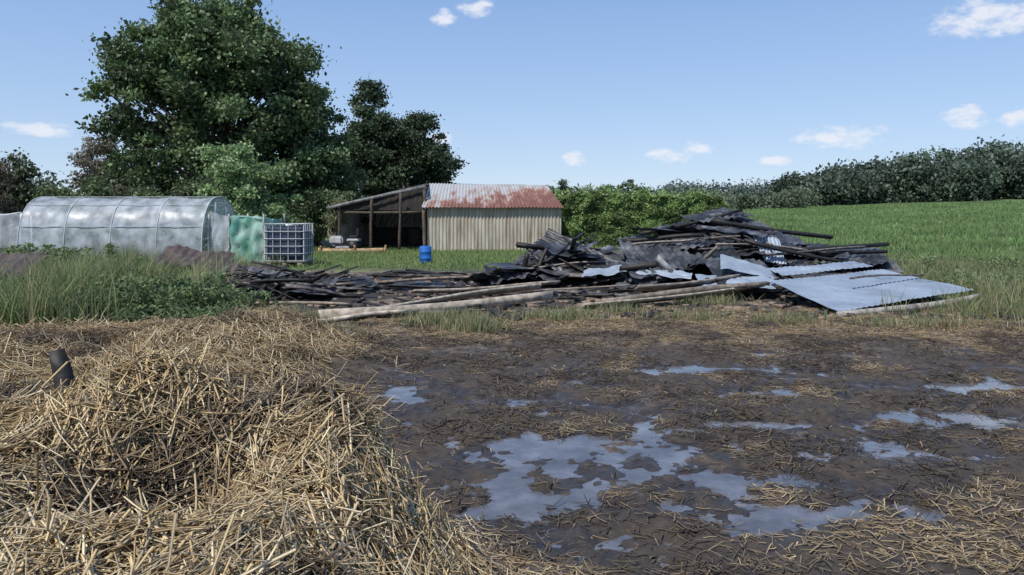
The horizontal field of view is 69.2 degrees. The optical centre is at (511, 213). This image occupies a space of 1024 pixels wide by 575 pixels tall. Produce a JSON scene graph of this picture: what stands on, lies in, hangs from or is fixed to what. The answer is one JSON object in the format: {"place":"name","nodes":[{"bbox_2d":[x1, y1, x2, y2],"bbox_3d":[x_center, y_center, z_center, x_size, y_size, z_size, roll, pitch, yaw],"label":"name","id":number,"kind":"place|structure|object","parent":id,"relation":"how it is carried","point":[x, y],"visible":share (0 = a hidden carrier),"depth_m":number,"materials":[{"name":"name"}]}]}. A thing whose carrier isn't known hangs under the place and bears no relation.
{"place":"outdoors","nodes":[
{"label":"outdoors","id":0,"kind":"place"},
{"bbox_2d":[0,240,288,329],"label":"tall grass","id":1,"kind":"structure","parent":0,"point":[16,301],"depth_m":10.72,"materials":[{"name":"green plant"}]},
{"bbox_2d":[200,245,620,270],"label":"lawn","id":2,"kind":"structure","parent":0,"point":[405,251],"depth_m":25.26,"materials":[{"name":"green plant"}]},
{"bbox_2d":[0,198,1023,574],"bbox_3d":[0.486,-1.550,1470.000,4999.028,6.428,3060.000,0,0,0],"label":"ground","id":3,"kind":"structure","parent":0,"point":[436,456],"depth_m":5.45,"materials":[{"name":"brown soil"}]},
{"bbox_2d":[0,161,30,247],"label":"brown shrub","id":4,"kind":"object","parent":3,"relation":"on","point":[5,209],"visible":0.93,"depth_m":27.40,"materials":[{"name":"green plant"}]},
{"bbox_2d":[0,212,33,252],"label":"cold frame","id":5,"kind":"object","parent":3,"relation":"on","point":[21,224],"visible":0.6,"depth_m":23.00,"materials":[{"name":"paint"}]},
{"bbox_2d":[0,147,66,250],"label":"conifer shrub","id":6,"kind":"object","parent":3,"relation":"on","point":[22,171],"visible":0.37,"depth_m":30.99,"materials":[{"name":"green plant"}]},
{"bbox_2d":[48,348,74,395],"bbox_3d":[-2.889,1.254,4.811,0.181,0.748,0.252,0,0,-41],"label":"charred post","id":7,"kind":"object","parent":3,"relation":"on","point":[58,358],"visible":0.31,"depth_m":4.80,"materials":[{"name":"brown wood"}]},
{"bbox_2d":[0,241,190,272],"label":"nettle patch","id":8,"kind":"object","parent":3,"relation":"on","point":[28,245],"visible":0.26,"depth_m":20.07,"materials":[{"name":"green plant"}]},
{"bbox_2d":[19,171,214,248],"bbox_3d":[-15.566,0.030,30.425,7.687,3.656,3.642,0,0,0],"label":"garden shrub","id":9,"kind":"object","parent":3,"relation":"on","point":[97,187],"visible":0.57,"depth_m":29.85,"materials":[{"name":"green plant"}]},
{"bbox_2d":[64,133,173,221],"bbox_3d":[-18.976,-1.128,36.146,5.578,5.952,3.996,0,0,0],"label":"plum tree","id":10,"kind":"object","parent":3,"relation":"on","point":[83,159],"visible":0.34,"depth_m":35.44,"materials":[{"name":"green plant"}]},
{"bbox_2d":[17,196,234,258],"bbox_3d":[-12.100,0.546,23.800,5.632,2.178,2.936,0,0,0],"label":"polytunnel greenhouse","id":11,"kind":"object","parent":3,"relation":"on","point":[198,242],"visible":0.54,"depth_m":23.24,"materials":[{"name":"white"}]},
{"bbox_2d":[0,267,260,314],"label":"nettle patch","id":12,"kind":"object","parent":3,"relation":"on","point":[107,286],"visible":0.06,"depth_m":12.44,"materials":[{"name":"green plant"}]},
{"bbox_2d":[22,272,276,322],"bbox_3d":[-5.389,1.308,11.549,3.307,0.704,3.957,0,0,0],"label":"nettle patch","id":13,"kind":"object","parent":3,"relation":"on","point":[177,292],"visible":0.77,"depth_m":11.19,"materials":[{"name":"green plant"}]},
{"bbox_2d":[97,301,298,324],"bbox_3d":[-4.471,1.415,10.290,2.611,0.402,1.859,0,0,0],"label":"nettle patch","id":14,"kind":"object","parent":3,"relation":"on","point":[142,312],"visible":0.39,"depth_m":10.15,"materials":[{"name":"green plant"}]},
{"bbox_2d":[12,164,404,220],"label":"distant treeline","id":15,"kind":"object","parent":3,"relation":"on","point":[52,182],"visible":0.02,"depth_m":146.26,"materials":[{"name":"green plant"}]},
{"bbox_2d":[65,0,356,246],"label":"broadleaf tree","id":16,"kind":"object","parent":3,"relation":"on","point":[228,58],"visible":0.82,"depth_m":33.76,"materials":[{"name":"green plant"}]},
{"bbox_2d":[0,300,422,407],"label":"straw heap","id":17,"kind":"object","parent":3,"relation":"on","point":[76,330],"visible":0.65,"depth_m":6.82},
{"bbox_2d":[185,137,303,245],"bbox_3d":[-10.352,-0.536,28.908,4.336,4.711,3.711,0,0,0],"label":"leafy bush","id":18,"kind":"object","parent":3,"relation":"on","point":[234,174],"visible":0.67,"depth_m":28.47,"materials":[{"name":"green plant"}]},
{"bbox_2d":[207,213,284,264],"bbox_3d":[-8.350,0.775,23.355,1.919,1.670,1.865,0,0,0],"label":"netting enclosure","id":19,"kind":"object","parent":3,"relation":"on","point":[247,231],"visible":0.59,"depth_m":22.58,"materials":[{"name":"green fabric"}]},
{"bbox_2d":[264,223,313,266],"bbox_3d":[-6.780,0.955,22.575,1.221,1.291,1.091,0,0,0],"label":"ibc water tank","id":20,"kind":"object","parent":3,"relation":"on","point":[290,240],"visible":0.98,"depth_m":22.14,"materials":[{"name":"paint"}]},
{"bbox_2d":[0,331,603,574],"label":"straw pile","id":21,"kind":"object","parent":3,"relation":"on","point":[53,521],"visible":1,"depth_m":2.22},
{"bbox_2d":[253,100,372,244],"bbox_3d":[-9.661,-2.060,37.196,5.360,7.766,4.942,0,0,0],"label":"ash tree","id":22,"kind":"object","parent":3,"relation":"on","point":[332,181],"visible":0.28,"depth_m":36.53,"materials":[{"name":"green plant"}]},
{"bbox_2d":[278,186,379,247],"bbox_3d":[-8.305,0.285,34.949,3.272,3.072,5.834,0,0,41],"label":"garden shrub","id":23,"kind":"object","parent":3,"relation":"on","point":[313,211],"visible":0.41,"depth_m":33.60,"materials":[{"name":"green plant"}]},
{"bbox_2d":[321,191,357,237],"bbox_3d":[-7.460,0.382,31.998,1.380,2.829,1.275,0,0,-31],"label":"young tree","id":24,"kind":"object","parent":3,"relation":"on","point":[333,221],"visible":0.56,"depth_m":31.88,"materials":[{"name":"green plant"}]},
{"bbox_2d":[329,228,361,247],"bbox_3d":[-6.878,1.103,30.600,1.235,0.995,0.800,0,0,0],"label":"ride on mower","id":25,"kind":"object","parent":3,"relation":"on","point":[338,241],"visible":0.76,"depth_m":30.39,"materials":[{"name":"paint"}]},
{"bbox_2d":[318,245,386,252],"bbox_3d":[-6.827,1.489,29.972,3.294,0.451,1.560,0,0,28],"label":"timber edging","id":26,"kind":"object","parent":3,"relation":"on","point":[325,249],"visible":0.66,"depth_m":29.71,"materials":[{"name":"brown wood"}]},
{"bbox_2d":[338,73,432,197],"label":"dark tree","id":27,"kind":"object","parent":3,"relation":"on","point":[380,130],"visible":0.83,"depth_m":41.93,"materials":[{"name":"green plant"}]},
{"bbox_2d":[419,246,431,262],"bbox_3d":[-2.750,1.305,23.600,0.403,0.550,0.399,0,0,0],"label":"blue barrel","id":28,"kind":"object","parent":3,"relation":"on","point":[425,252],"visible":0.9,"depth_m":23.43,"materials":[{"name":"paint"}]},
{"bbox_2d":[383,109,469,189],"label":"dark tree","id":29,"kind":"object","parent":3,"relation":"on","point":[438,155],"visible":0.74,"depth_m":42.59,"materials":[{"name":"green plant"}]},
{"bbox_2d":[326,183,563,250],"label":"corrugated shed","id":30,"kind":"structure","parent":3,"relation":"on","point":[456,216],"depth_m":31.05,"materials":[{"name":"beige metal"}]},
{"bbox_2d":[0,304,1023,574],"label":"scattered straw","id":31,"kind":"object","parent":3,"relation":"on","point":[828,342],"visible":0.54,"depth_m":5.78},
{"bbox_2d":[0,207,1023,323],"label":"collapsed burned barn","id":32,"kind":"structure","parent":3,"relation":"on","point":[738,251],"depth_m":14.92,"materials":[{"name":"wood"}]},
{"bbox_2d":[546,179,572,205],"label":"distant tree","id":33,"kind":"object","parent":3,"relation":"on","point":[562,182],"visible":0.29,"depth_m":117.72,"materials":[{"name":"green plant"}]},
{"bbox_2d":[596,179,646,194],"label":"distant tree","id":34,"kind":"object","parent":3,"relation":"on","point":[629,184],"visible":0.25,"depth_m":117.41,"materials":[{"name":"green plant"}]},
{"bbox_2d":[241,291,1023,335],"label":"grass tufts","id":35,"kind":"object","parent":3,"relation":"on","point":[449,319],"visible":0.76,"depth_m":10.49,"materials":[{"name":"green plant"}]},
{"bbox_2d":[554,183,729,246],"bbox_3d":[5.800,0.159,33.996,7.946,3.092,2.161,0,0,0],"label":"hedge","id":36,"kind":"object","parent":3,"relation":"on","point":[607,217],"visible":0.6,"depth_m":33.21,"materials":[{"name":"green plant"}]},
{"bbox_2d":[572,177,789,205],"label":"distant treeline","id":37,"kind":"object","parent":3,"relation":"on","point":[743,188],"visible":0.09,"depth_m":230.84,"materials":[{"name":"green plant"}]},
{"bbox_2d":[367,354,1023,571],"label":"puddle water","id":38,"kind":"structure","parent":3,"relation":"on","point":[510,491],"depth_m":4.61,"materials":[{"name":"grey liquid"}]},
{"bbox_2d":[682,185,824,209],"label":"distant trees","id":39,"kind":"object","parent":3,"relation":"on","point":[796,197],"visible":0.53,"depth_m":140.76,"materials":[{"name":"green plant"}]},
{"bbox_2d":[760,134,1023,205],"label":"distant treeline","id":40,"kind":"object","parent":3,"relation":"on","point":[983,173],"visible":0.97,"depth_m":161.91,"materials":[{"name":"green plant"}]},
{"bbox_2d":[896,256,1023,274],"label":"weed patch","id":41,"kind":"object","parent":3,"relation":"on","point":[989,261],"visible":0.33,"depth_m":18.83,"materials":[{"name":"green plant"}]},
{"bbox_2d":[918,266,1023,296],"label":"weed patch","id":42,"kind":"object","parent":3,"relation":"on","point":[954,268],"visible":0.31,"depth_m":15.04,"materials":[{"name":"green plant"}]},
{"bbox_2d":[0,0,1023,209],"label":"sky","id":43,"kind":"structure","parent":0,"point":[654,93],"materials":[{"name":"blue"}]},
{"bbox_2d":[730,200,1023,265],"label":"crop field","id":44,"kind":"structure","parent":0,"point":[988,230],"depth_m":52.63,"materials":[{"name":"green plant"}]},
{"bbox_2d":[871,246,1023,321],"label":"verge grass","id":45,"kind":"structure","parent":0,"point":[1001,298],"depth_m":12.99,"materials":[{"name":"green plant"}]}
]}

